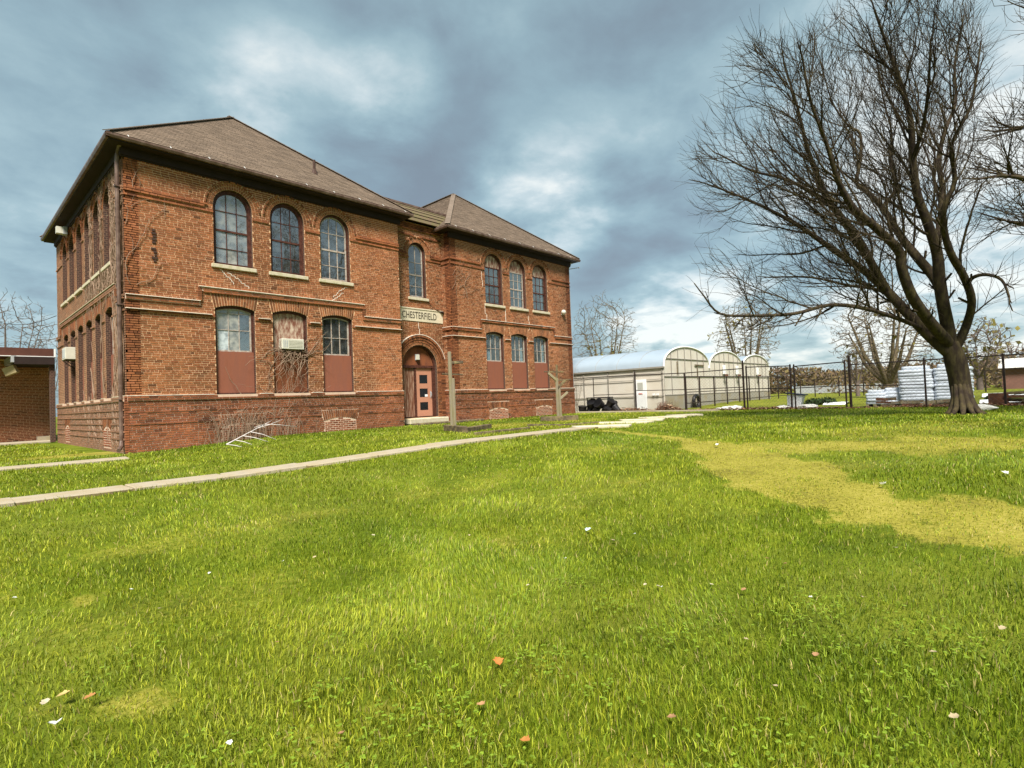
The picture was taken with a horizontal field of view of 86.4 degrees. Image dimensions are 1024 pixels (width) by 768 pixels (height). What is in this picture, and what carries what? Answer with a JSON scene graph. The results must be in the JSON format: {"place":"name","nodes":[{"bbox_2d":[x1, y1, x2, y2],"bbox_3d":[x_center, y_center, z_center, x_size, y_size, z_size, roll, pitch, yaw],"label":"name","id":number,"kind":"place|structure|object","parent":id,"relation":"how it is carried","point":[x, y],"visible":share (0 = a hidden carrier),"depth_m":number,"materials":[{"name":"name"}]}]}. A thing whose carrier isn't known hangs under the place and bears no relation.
{"place":"outdoors","nodes":[
{"label":"outdoors","id":0,"kind":"place"},
{"bbox_2d":[0,440,51,445],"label":"annex path","id":1,"kind":"structure","parent":0,"point":[24,442],"depth_m":23.61,"materials":[{"name":"concrete"}]},
{"bbox_2d":[0,457,129,470],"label":"corner path","id":2,"kind":"structure","parent":0,"point":[77,462],"depth_m":12.63,"materials":[{"name":"concrete"}]},
{"bbox_2d":[0,426,597,507],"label":"sidewalk","id":3,"kind":"structure","parent":0,"point":[26,500],"depth_m":9.99,"materials":[{"name":"concrete"}]},
{"bbox_2d":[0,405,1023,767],"bbox_3d":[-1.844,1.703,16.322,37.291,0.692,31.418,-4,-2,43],"label":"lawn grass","id":4,"kind":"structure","parent":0,"point":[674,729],"depth_m":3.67,"materials":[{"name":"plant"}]},
{"bbox_2d":[493,657,503,664],"bbox_3d":[-0.074,1.505,2.967,0.056,0.026,0.052,-4,-2,43],"label":"fallen leaf","id":5,"kind":"object","parent":4,"relation":"on","point":[498,660],"visible":1,"depth_m":2.97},
{"bbox_2d":[948,712,958,717],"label":"fallen leaf","id":6,"kind":"object","parent":4,"relation":"on","point":[953,715],"visible":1,"depth_m":2.34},
{"bbox_2d":[0,382,1023,767],"bbox_3d":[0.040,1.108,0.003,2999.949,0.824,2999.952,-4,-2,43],"label":"ground","id":7,"kind":"structure","parent":0,"point":[800,466],"depth_m":4.33,"materials":[{"name":"plant"}]},
{"bbox_2d":[0,347,55,441],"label":"brick annex","id":8,"kind":"object","parent":7,"relation":"on","point":[27,407],"visible":0.97,"depth_m":24.46,"materials":[{"name":"red brick"}]},
{"bbox_2d":[2,365,18,375],"bbox_3d":[-21.411,-0.573,23.306,0.529,0.482,0.220,-2,-2,-16],"label":"canopy lamp","id":9,"kind":"object","parent":8,"relation":"attached to","point":[10,370],"visible":1,"depth_m":23.22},
{"bbox_2d":[0,287,57,361],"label":"bare tree","id":10,"kind":"object","parent":7,"relation":"on","point":[25,333],"visible":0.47,"depth_m":46.18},
{"bbox_2d":[38,337,58,401],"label":"bare tree","id":11,"kind":"object","parent":7,"relation":"on","point":[55,361],"visible":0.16,"depth_m":57.62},
{"bbox_2d":[193,404,300,443],"bbox_3d":[-8.356,1.221,17.622,1.002,1.242,3.510,-4,-2,43],"label":"dead brush","id":12,"kind":"object","parent":7,"relation":"on","point":[238,427],"visible":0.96,"depth_m":17.35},
{"bbox_2d":[226,419,295,446],"bbox_3d":[-7.495,1.454,16.604,0.714,0.703,2.917,-2,-2,7],"label":"fallen branch","id":13,"kind":"object","parent":7,"relation":"on","point":[266,424],"visible":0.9,"depth_m":16.42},
{"bbox_2d":[273,411,316,434],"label":"dead weeds","id":14,"kind":"object","parent":7,"relation":"on","point":[288,421],"visible":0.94,"depth_m":18.55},
{"bbox_2d":[39,115,580,453],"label":"school building","id":15,"kind":"structure","parent":7,"relation":"on","point":[251,233],"depth_m":19.70,"materials":[{"name":"brick"}]},
{"bbox_2d":[55,226,67,235],"bbox_3d":[-17.657,-6.010,21.387,0.280,0.300,0.340,-4,-2,43],"label":"eave floodlight","id":16,"kind":"object","parent":15,"relation":"attached to","point":[63,230],"visible":1,"depth_m":21.32,"materials":[{"name":"grey metal"}]},
{"bbox_2d":[60,236,67,307],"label":"window","id":17,"kind":"structure","parent":15,"relation":"in","point":[63,240],"depth_m":22.55,"materials":[{"name":"red paint"}]},
{"bbox_2d":[63,325,68,382],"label":"window","id":18,"kind":"structure","parent":15,"relation":"in","point":[65,330],"depth_m":22.46,"materials":[{"name":"red paint"}]},
{"bbox_2d":[62,347,75,367],"bbox_3d":[-17.025,-1.002,21.060,0.750,0.771,0.470,-4,-2,43],"label":"air conditioner","id":19,"kind":"object","parent":15,"relation":"attached to","point":[68,354],"visible":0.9,"depth_m":20.79,"materials":[{"name":"beige metal"}]},
{"bbox_2d":[66,227,74,301],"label":"window","id":20,"kind":"structure","parent":15,"relation":"in","point":[70,231],"depth_m":21.57,"materials":[{"name":"red paint"}]},
{"bbox_2d":[70,320,75,389],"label":"window","id":21,"kind":"structure","parent":15,"relation":"in","point":[72,325],"depth_m":21.35,"materials":[{"name":"red paint"}]},
{"bbox_2d":[73,217,82,295],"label":"window","id":22,"kind":"structure","parent":15,"relation":"in","point":[78,220],"depth_m":20.53,"materials":[{"name":"red paint"}]},
{"bbox_2d":[77,315,83,400],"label":"window","id":23,"kind":"structure","parent":15,"relation":"in","point":[79,320],"depth_m":20.43,"materials":[{"name":"red paint"}]},
{"bbox_2d":[81,205,90,288],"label":"window","id":24,"kind":"structure","parent":15,"relation":"in","point":[84,210],"depth_m":19.42,"materials":[{"name":"red paint"}]},
{"bbox_2d":[85,309,92,399],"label":"window","id":25,"kind":"structure","parent":15,"relation":"in","point":[88,317],"depth_m":19.32,"materials":[{"name":"red paint"}]},
{"bbox_2d":[89,192,99,280],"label":"window","id":26,"kind":"structure","parent":15,"relation":"in","point":[95,275],"depth_m":18.39,"materials":[{"name":"red paint"}]},
{"bbox_2d":[94,301,102,399],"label":"window","id":27,"kind":"structure","parent":15,"relation":"in","point":[99,310],"depth_m":18.25,"materials":[{"name":"red paint"}]},
{"bbox_2d":[74,167,124,448],"bbox_3d":[-13.934,-2.166,18.206,7.998,8.507,0.076,-4,-2,43],"label":"climbing vine","id":28,"kind":"object","parent":15,"relation":"attached to","point":[95,285],"visible":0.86,"depth_m":16.80,"materials":[{"name":"plant"}]},
{"bbox_2d":[99,177,111,272],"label":"window","id":29,"kind":"structure","parent":15,"relation":"in","point":[104,267],"depth_m":17.29,"materials":[{"name":"red paint"}]},
{"bbox_2d":[104,294,113,385],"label":"window","id":30,"kind":"structure","parent":15,"relation":"in","point":[109,303],"depth_m":17.21,"materials":[{"name":"red paint"}]},
{"bbox_2d":[125,160,168,284],"bbox_3d":[-10.661,-4.686,15.957,0.056,3.664,1.138,-4,-2,43],"label":"climbing vine","id":31,"kind":"object","parent":15,"relation":"attached to","point":[146,226],"visible":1,"depth_m":15.76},
{"bbox_2d":[204,181,259,272],"bbox_3d":[-9.132,-5.123,17.811,0.325,2.871,1.719,-4,-2,43],"label":"window","id":32,"kind":"structure","parent":15,"relation":"in","point":[231,213],"depth_m":17.85,"materials":[{"name":"glass"}]},
{"bbox_2d":[211,293,256,394],"bbox_3d":[-8.982,-1.200,17.701,0.325,3.316,1.421,-4,-2,43],"label":"window","id":33,"kind":"structure","parent":15,"relation":"in","point":[227,328],"depth_m":17.69,"materials":[{"name":"red paint"}]},
{"bbox_2d":[225,323,331,429],"bbox_3d":[-7.813,-0.216,18.686,0.061,3.971,3.751,-4,-2,43],"label":"climbing vine","id":34,"kind":"object","parent":15,"relation":"attached to","point":[287,356],"visible":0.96,"depth_m":18.77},
{"bbox_2d":[262,195,310,279],"bbox_3d":[-7.900,-5.134,19.123,0.325,2.871,1.719,-4,-2,43],"label":"window","id":35,"kind":"structure","parent":15,"relation":"in","point":[301,276],"depth_m":19.19,"materials":[{"name":"red paint"}]},
{"bbox_2d":[269,299,308,393],"bbox_3d":[-7.744,-1.211,19.021,0.325,3.316,1.421,-4,-2,43],"label":"window","id":36,"kind":"structure","parent":15,"relation":"in","point":[288,322],"depth_m":19.03,"materials":[{"name":"red paint"}]},
{"bbox_2d":[279,338,303,358],"bbox_3d":[-7.664,-1.228,19.001,0.270,0.665,0.780,-4,-2,43],"label":"air conditioner","id":37,"kind":"object","parent":15,"relation":"attached to","point":[292,344],"visible":1,"depth_m":18.90,"materials":[{"name":"beige metal"}]},
{"bbox_2d":[313,207,355,286],"bbox_3d":[-6.668,-5.144,20.436,0.325,2.871,1.719,-4,-2,43],"label":"window","id":38,"kind":"structure","parent":15,"relation":"in","point":[345,282],"depth_m":20.54,"materials":[{"name":"red paint"}]},
{"bbox_2d":[319,305,353,392],"bbox_3d":[-6.519,-1.221,20.327,0.325,3.316,1.421,-4,-2,43],"label":"window","id":39,"kind":"structure","parent":15,"relation":"in","point":[338,372],"depth_m":20.35,"materials":[{"name":"red paint"}]},
{"bbox_2d":[403,236,429,301],"bbox_3d":[-4.207,-5.042,23.928,0.325,2.814,1.439,-4,-2,43],"label":"window","id":40,"kind":"structure","parent":15,"relation":"in","point":[411,297],"depth_m":24.04,"materials":[{"name":"grey glass"}]},
{"bbox_2d":[416,368,432,416],"bbox_3d":[-3.862,0.361,24.058,0.136,2.112,0.870,-4,-2,43],"label":"door","id":41,"kind":"structure","parent":15,"relation":"in","point":[423,375],"depth_m":24.09,"materials":[{"name":"paint"}]},
{"bbox_2d":[452,254,475,296],"bbox_3d":[-2.164,-4.787,25.016,0.051,2.256,1.536,-4,-2,43],"label":"climbing vine","id":42,"kind":"object","parent":15,"relation":"attached to","point":[461,280],"visible":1,"depth_m":24.92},
{"bbox_2d":[480,248,505,308],"bbox_3d":[-0.953,-5.137,26.524,0.325,2.861,1.719,-4,-2,43],"label":"window","id":43,"kind":"structure","parent":15,"relation":"in","point":[490,261],"depth_m":26.65,"materials":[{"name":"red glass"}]},
{"bbox_2d":[484,324,504,389],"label":"window","id":44,"kind":"structure","parent":15,"relation":"in","point":[494,367],"depth_m":26.43,"materials":[{"name":"red paint"}]},
{"bbox_2d":[495,284,497,303],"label":"window","id":45,"kind":"structure","parent":15,"relation":"in","point":[496,293],"depth_m":34.60,"materials":[{"name":"grey glass"}]},
{"bbox_2d":[506,254,528,311],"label":"window","id":46,"kind":"structure","parent":15,"relation":"in","point":[515,267],"depth_m":27.93,"materials":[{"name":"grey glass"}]},
{"bbox_2d":[515,278,520,306],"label":"window","id":47,"kind":"structure","parent":15,"relation":"in","point":[516,296],"depth_m":33.42,"materials":[{"name":"grey glass"}]},
{"bbox_2d":[509,327,527,388],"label":"window","id":48,"kind":"structure","parent":15,"relation":"in","point":[519,369],"depth_m":27.70,"materials":[{"name":"red paint"}]},
{"bbox_2d":[529,260,549,314],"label":"window","id":49,"kind":"structure","parent":15,"relation":"in","point":[537,272],"depth_m":29.20,"materials":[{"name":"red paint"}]},
{"bbox_2d":[536,278,542,309],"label":"window","id":50,"kind":"structure","parent":15,"relation":"in","point":[537,287],"depth_m":32.26,"materials":[{"name":"grey glass"}]},
{"bbox_2d":[532,329,548,388],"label":"window","id":51,"kind":"structure","parent":15,"relation":"in","point":[541,377],"depth_m":28.95,"materials":[{"name":"red paint"}]},
{"bbox_2d":[538,343,543,361],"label":"window","id":52,"kind":"structure","parent":15,"relation":"in","point":[540,355],"depth_m":32.14,"materials":[{"name":"grey glass"}]},
{"bbox_2d":[412,419,483,425],"bbox_3d":[-2.682,1.707,23.647,0.400,0.210,3.800,-4,-2,43],"label":"timber stoop","id":53,"kind":"object","parent":7,"relation":"on","point":[442,422],"visible":0.38,"depth_m":23.24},
{"bbox_2d":[442,352,462,424],"bbox_3d":[-2.125,0.234,19.853,0.807,2.821,0.228,-2,-2,-22],"label":"wooden post","id":54,"kind":"object","parent":7,"relation":"on","point":[452,401],"visible":0.79,"depth_m":19.75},
{"bbox_2d":[443,425,466,432],"bbox_3d":[-1.732,1.369,16.556,0.160,0.220,1.742,-1,-2,-25],"label":"bed timber","id":55,"kind":"object","parent":7,"relation":"on","point":[456,428],"visible":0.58,"depth_m":16.43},
{"bbox_2d":[465,424,491,432],"bbox_3d":[-1.042,1.366,16.700,0.160,0.180,1.966,-3,-2,19],"label":"bed timber","id":56,"kind":"object","parent":7,"relation":"on","point":[478,427],"visible":0.58,"depth_m":16.53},
{"bbox_2d":[474,427,529,434],"bbox_3d":[-0.248,1.350,15.599,0.100,0.109,2.275,-4,-2,42],"label":"bed timber","id":57,"kind":"object","parent":7,"relation":"on","point":[492,431],"visible":0.6,"depth_m":15.41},
{"bbox_2d":[68,573,1004,767],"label":"clover","id":58,"kind":"object","parent":7,"relation":"on","point":[362,756],"visible":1,"depth_m":2.65,"materials":[{"name":"green plant"}]},
{"bbox_2d":[527,424,563,426],"bbox_3d":[1.109,1.365,17.969,1.450,0.090,0.100,-3,-2,38],"label":"bed timber","id":59,"kind":"object","parent":7,"relation":"on","point":[531,425],"visible":0.5,"depth_m":18.01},
{"bbox_2d":[544,365,572,415],"bbox_3d":[1.991,0.383,22.932,1.319,2.382,0.186,-2,-2,-17],"label":"wooden post","id":60,"kind":"object","parent":7,"relation":"on","point":[558,389],"visible":0.91,"depth_m":22.87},
{"bbox_2d":[540,415,578,420],"bbox_3d":[1.915,1.392,22.008,1.532,0.200,0.160,-2,-2,-7],"label":"bed timber","id":61,"kind":"object","parent":7,"relation":"on","point":[559,418],"visible":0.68,"depth_m":21.93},
{"bbox_2d":[574,373,584,411],"bbox_3d":[3.751,0.454,32.130,1.351,2.598,1.318,-4,-2,43],"label":"sapling","id":62,"kind":"object","parent":7,"relation":"on","point":[580,391],"visible":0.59,"depth_m":32.09,"materials":[{"name":"grey plant"}]},
{"bbox_2d":[564,421,598,425],"bbox_3d":[2.296,1.319,17.965,1.522,0.090,0.100,-1,-2,-36],"label":"bed timber","id":63,"kind":"object","parent":7,"relation":"on","point":[586,423],"visible":0.48,"depth_m":17.94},
{"bbox_2d":[578,405,586,411],"bbox_3d":[4.122,1.456,31.772,0.555,0.437,0.558,-4,-2,43],"label":"nursery pot","id":64,"kind":"object","parent":7,"relation":"on","point":[582,407],"visible":0.85,"depth_m":31.62,"materials":[{"name":"black plastic"}]},
{"bbox_2d":[572,424,631,427],"bbox_3d":[2.675,1.260,16.060,1.791,0.095,0.566,-2,-2,1],"label":"stepping stone","id":65,"kind":"object","parent":7,"relation":"on","point":[615,425],"visible":0.56,"depth_m":15.84,"materials":[{"name":"stone"}]},
{"bbox_2d":[572,289,637,357],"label":"bare tree","id":66,"kind":"object","parent":7,"relation":"on","point":[600,340],"visible":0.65,"depth_m":72.85,"materials":[{"name":"grey plant"}]},
{"bbox_2d":[542,346,710,411],"bbox_3d":[4.260,0.053,37.642,16.730,3.766,6.218,-4,-2,43],"label":"greenhouse","id":67,"kind":"object","parent":7,"relation":"on","point":[682,359],"visible":0.54,"depth_m":31.75,"materials":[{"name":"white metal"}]},
{"bbox_2d":[634,379,647,409],"bbox_3d":[7.247,0.621,30.716,0.740,1.720,0.090,-4,-2,43],"label":"door","id":68,"kind":"structure","parent":67,"relation":"in","point":[641,394],"depth_m":30.64,"materials":[{"name":"white plastic"}]},
{"bbox_2d":[599,420,653,423],"bbox_3d":[3.671,1.268,17.709,1.792,0.095,0.660,-3,-2,16],"label":"stepping stone","id":69,"kind":"object","parent":7,"relation":"on","point":[620,422],"visible":0.62,"depth_m":17.52,"materials":[{"name":"stone"}]},
{"bbox_2d":[619,418,664,420],"bbox_3d":[4.576,1.271,19.066,1.594,0.095,0.754,-2,-2,8],"label":"stepping stone","id":70,"kind":"object","parent":7,"relation":"on","point":[653,419],"visible":0.44,"depth_m":18.85,"materials":[{"name":"stone"}]},
{"bbox_2d":[638,415,686,418],"bbox_3d":[5.742,1.268,20.534,1.793,0.095,0.754,-2,-2,-10],"label":"stepping stone","id":71,"kind":"object","parent":7,"relation":"on","point":[677,416],"visible":0.48,"depth_m":20.27,"materials":[{"name":"stone"}]},
{"bbox_2d":[656,400,671,409],"bbox_3d":[8.166,1.134,28.660,0.785,0.583,1.833,-4,-2,43],"label":"dead brush","id":72,"kind":"object","parent":7,"relation":"on","point":[660,403],"visible":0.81,"depth_m":28.45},
{"bbox_2d":[666,413,702,415],"bbox_3d":[6.928,1.256,21.725,1.395,0.095,0.754,-2,-2,-13],"label":"stepping stone","id":73,"kind":"object","parent":7,"relation":"on","point":[695,414],"visible":0.56,"depth_m":21.47,"materials":[{"name":"stone"}]},
{"bbox_2d":[692,394,699,407],"bbox_3d":[10.815,1.040,32.001,0.220,0.933,0.931,-4,-2,43],"label":"tyre","id":74,"kind":"object","parent":7,"relation":"on","point":[695,396],"visible":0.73,"depth_m":31.79,"materials":[{"name":"black rubber"}]},
{"bbox_2d":[704,351,742,403],"bbox_3d":[8.359,0.032,41.740,16.800,3.726,5.631,-4,-2,43],"label":"greenhouse","id":75,"kind":"object","parent":7,"relation":"on","point":[721,360],"visible":0.28,"depth_m":35.92,"materials":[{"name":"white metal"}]},
{"bbox_2d":[685,376,787,408],"bbox_3d":[15.287,0.427,35.710,0.060,1.993,17.311,-4,-2,43],"label":"trellis fence","id":76,"kind":"object","parent":7,"relation":"on","point":[739,389],"visible":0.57,"depth_m":33.98,"materials":[{"name":"metal"}]},
{"bbox_2d":[707,298,779,361],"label":"bare tree","id":77,"kind":"object","parent":7,"relation":"on","point":[744,347],"visible":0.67,"depth_m":56.50,"materials":[{"name":"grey plant"}]},
{"bbox_2d":[739,354,770,399],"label":"greenhouse","id":78,"kind":"object","parent":7,"relation":"on","point":[753,360],"visible":0.2,"depth_m":40.11,"materials":[{"name":"white plastic"}]},
{"bbox_2d":[784,393,807,406],"bbox_3d":[12.944,0.743,24.817,0.844,0.734,0.560,-4,-2,43],"label":"waste bin","id":79,"kind":"object","parent":7,"relation":"on","point":[801,399],"visible":0.74,"depth_m":24.65,"materials":[{"name":"white plastic"}]},
{"bbox_2d":[574,353,1023,409],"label":"chain link fence","id":80,"kind":"object","parent":7,"relation":"on","point":[1002,355],"visible":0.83,"depth_m":23.98,"materials":[{"name":"metal"}]},
{"bbox_2d":[797,404,817,408],"bbox_3d":[13.053,1.040,24.244,0.956,0.298,0.633,-4,-2,43],"label":"rubble lump","id":81,"kind":"object","parent":7,"relation":"on","point":[806,406],"visible":0.57,"depth_m":24.02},
{"bbox_2d":[596,349,1023,398],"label":"woods","id":82,"kind":"object","parent":7,"relation":"on","point":[828,374],"visible":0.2,"depth_m":74.79,"materials":[{"name":"brown plant"}]},
{"bbox_2d":[804,398,822,404],"bbox_3d":[15.466,0.917,27.996,1.052,0.455,0.889,-4,-2,43],"label":"bush","id":83,"kind":"object","parent":7,"relation":"on","point":[811,401],"visible":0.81,"depth_m":27.86,"materials":[{"name":"green plant"}]},
{"bbox_2d":[616,402,1023,410],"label":"leaf litter","id":84,"kind":"object","parent":7,"relation":"on","point":[774,407],"visible":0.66,"depth_m":24.42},
{"bbox_2d":[815,396,836,403],"bbox_3d":[15.928,0.798,27.596,1.137,0.608,0.911,-4,-2,43],"label":"bush","id":85,"kind":"object","parent":7,"relation":"on","point":[828,399],"visible":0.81,"depth_m":27.45,"materials":[{"name":"green plant"}]},
{"bbox_2d":[823,402,849,404],"bbox_3d":[16.232,0.949,27.287,0.986,0.136,1.241,-4,-2,43],"label":"row cover","id":86,"kind":"object","parent":7,"relation":"on","point":[836,403],"visible":0.78,"depth_m":27.00,"materials":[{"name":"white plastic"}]},
{"bbox_2d":[796,383,898,393],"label":"wall","id":87,"kind":"structure","parent":7,"relation":"on","point":[809,390],"depth_m":69.66,"materials":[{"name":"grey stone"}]},
{"bbox_2d":[674,0,1023,414],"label":"bare tree","id":88,"kind":"object","parent":7,"relation":"on","point":[943,339],"visible":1,"depth_m":14.93,"materials":[{"name":"brown plant"}]},
{"bbox_2d":[841,343,867,395],"bbox_3d":[23.998,-0.980,37.827,1.827,3.820,1.619,-4,-2,43],"label":"bare tree","id":89,"kind":"object","parent":7,"relation":"on","point":[857,379],"visible":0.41,"depth_m":37.79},
{"bbox_2d":[865,390,885,406],"bbox_3d":[15.839,0.618,23.680,0.750,0.741,1.043,-4,-2,43],"label":"bag stack","id":90,"kind":"object","parent":7,"relation":"on","point":[873,395],"visible":0.71,"depth_m":23.36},
{"bbox_2d":[829,288,938,389],"bbox_3d":[21.690,-2.377,31.712,5.781,6.446,5.890,-4,-2,43],"label":"bare tree","id":91,"kind":"object","parent":7,"relation":"on","point":[893,353],"visible":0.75,"depth_m":31.36,"materials":[{"name":"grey plant"}]},
{"bbox_2d":[876,397,896,405],"bbox_3d":[15.450,0.758,22.550,0.700,0.401,0.493,-4,-2,43],"label":"lumber pile","id":92,"kind":"object","parent":7,"relation":"on","point":[888,403],"visible":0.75,"depth_m":22.48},
{"bbox_2d":[884,387,900,403],"bbox_3d":[16.466,0.554,23.508,0.732,0.808,1.009,-4,-2,43],"label":"bag stack","id":93,"kind":"object","parent":7,"relation":"on","point":[890,392],"visible":0.44,"depth_m":23.16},
{"bbox_2d":[891,400,923,405],"bbox_3d":[16.048,0.798,22.112,1.142,0.277,0.630,-3,-2,36],"label":"lumber pile","id":94,"kind":"object","parent":7,"relation":"on","point":[903,402],"visible":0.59,"depth_m":21.92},
{"bbox_2d":[799,368,1022,396],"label":"field fence","id":95,"kind":"object","parent":7,"relation":"on","point":[874,376],"visible":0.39,"depth_m":40.15,"materials":[{"name":"black paint"}]},
{"bbox_2d":[898,365,934,403],"bbox_3d":[16.986,0.084,22.878,1.202,1.674,1.225,-4,-2,43],"label":"bag stack","id":96,"kind":"object","parent":7,"relation":"on","point":[908,372],"visible":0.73,"depth_m":22.46,"materials":[{"name":"plastic"}]},
{"bbox_2d":[918,399,949,406],"bbox_3d":[16.852,0.735,21.285,1.620,0.294,0.637,-4,-2,43],"label":"lumber pile","id":97,"kind":"object","parent":7,"relation":"on","point":[938,401],"visible":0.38,"depth_m":21.35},
{"bbox_2d":[932,363,974,399],"bbox_3d":[17.977,0.013,22.207,1.279,1.703,1.218,-4,-2,43],"label":"bag stack","id":98,"kind":"object","parent":7,"relation":"on","point":[939,386],"visible":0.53,"depth_m":22.02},
{"bbox_2d":[941,0,1023,268],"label":"bare tree","id":99,"kind":"object","parent":7,"relation":"on","point":[1009,172],"visible":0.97,"depth_m":13.22,"materials":[{"name":"brown plant"}]},
{"bbox_2d":[955,316,1021,389],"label":"bare tree","id":100,"kind":"object","parent":7,"relation":"on","point":[986,349],"visible":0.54,"depth_m":45.12,"materials":[{"name":"plant"}]},
{"bbox_2d":[978,404,998,410],"bbox_3d":[15.169,0.767,17.547,0.740,0.254,0.465,-4,-2,43],"label":"rubble lump","id":101,"kind":"object","parent":7,"relation":"on","point":[985,407],"visible":0.51,"depth_m":17.41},
{"bbox_2d":[988,393,1008,403],"bbox_3d":[18.051,0.553,20.250,0.560,0.430,0.530,-4,-2,43],"label":"wooden crate","id":102,"kind":"object","parent":7,"relation":"on","point":[995,399],"visible":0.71,"depth_m":20.09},
{"bbox_2d":[982,342,1023,357],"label":"bare tree","id":103,"kind":"object","parent":7,"relation":"on","point":[1009,349],"visible":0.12,"depth_m":69.69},
{"bbox_2d":[998,358,1023,388],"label":"barn","id":104,"kind":"structure","parent":7,"relation":"on","point":[1009,374],"depth_m":44.26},
{"bbox_2d":[1003,391,1023,404],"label":"lumber pile","id":105,"kind":"object","parent":7,"relation":"on","point":[1013,398],"visible":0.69,"depth_m":19.76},
{"bbox_2d":[0,0,1023,416],"label":"sky","id":106,"kind":"structure","parent":0,"point":[564,121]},
{"bbox_2d":[575,409,719,412],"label":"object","id":107,"kind":"structure","parent":0,"point":[647,410],"depth_m":27.93,"materials":[{"name":"concrete"}]},
{"bbox_3d":[4.743,1.460,31.196,0.646,0.650,0.646,-4,-2,43],"label":"nursery pot","id":108,"kind":"object","parent":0,"visible":0},
{"bbox_2d":[587,399,594,408],"bbox_3d":[4.591,1.122,31.289,0.552,0.577,0.593,-4,-2,43],"label":"nursery pot","id":109,"kind":"object","parent":108,"relation":"on","point":[590,402],"visible":0.9,"depth_m":31.19,"materials":[{"name":"black plastic"}]},
{"bbox_2d":[594,398,604,408],"bbox_3d":[4.908,1.096,30.834,0.595,0.626,0.578,-4,-2,43],"label":"nursery pot","id":110,"kind":"object","parent":108,"relation":"on","point":[599,403],"visible":1,"depth_m":30.70,"materials":[{"name":"black plastic"}]},
{"bbox_3d":[5.412,1.406,30.612,0.626,0.623,0.593,-4,-2,43],"label":"nursery pot","id":111,"kind":"object","parent":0,"visible":0},
{"bbox_2d":[606,398,615,407],"bbox_3d":[5.517,1.045,30.462,0.584,0.556,0.529,-4,-2,43],"label":"nursery pot","id":112,"kind":"object","parent":111,"relation":"on","point":[610,402],"visible":0.99,"depth_m":30.34,"materials":[{"name":"black plastic"}]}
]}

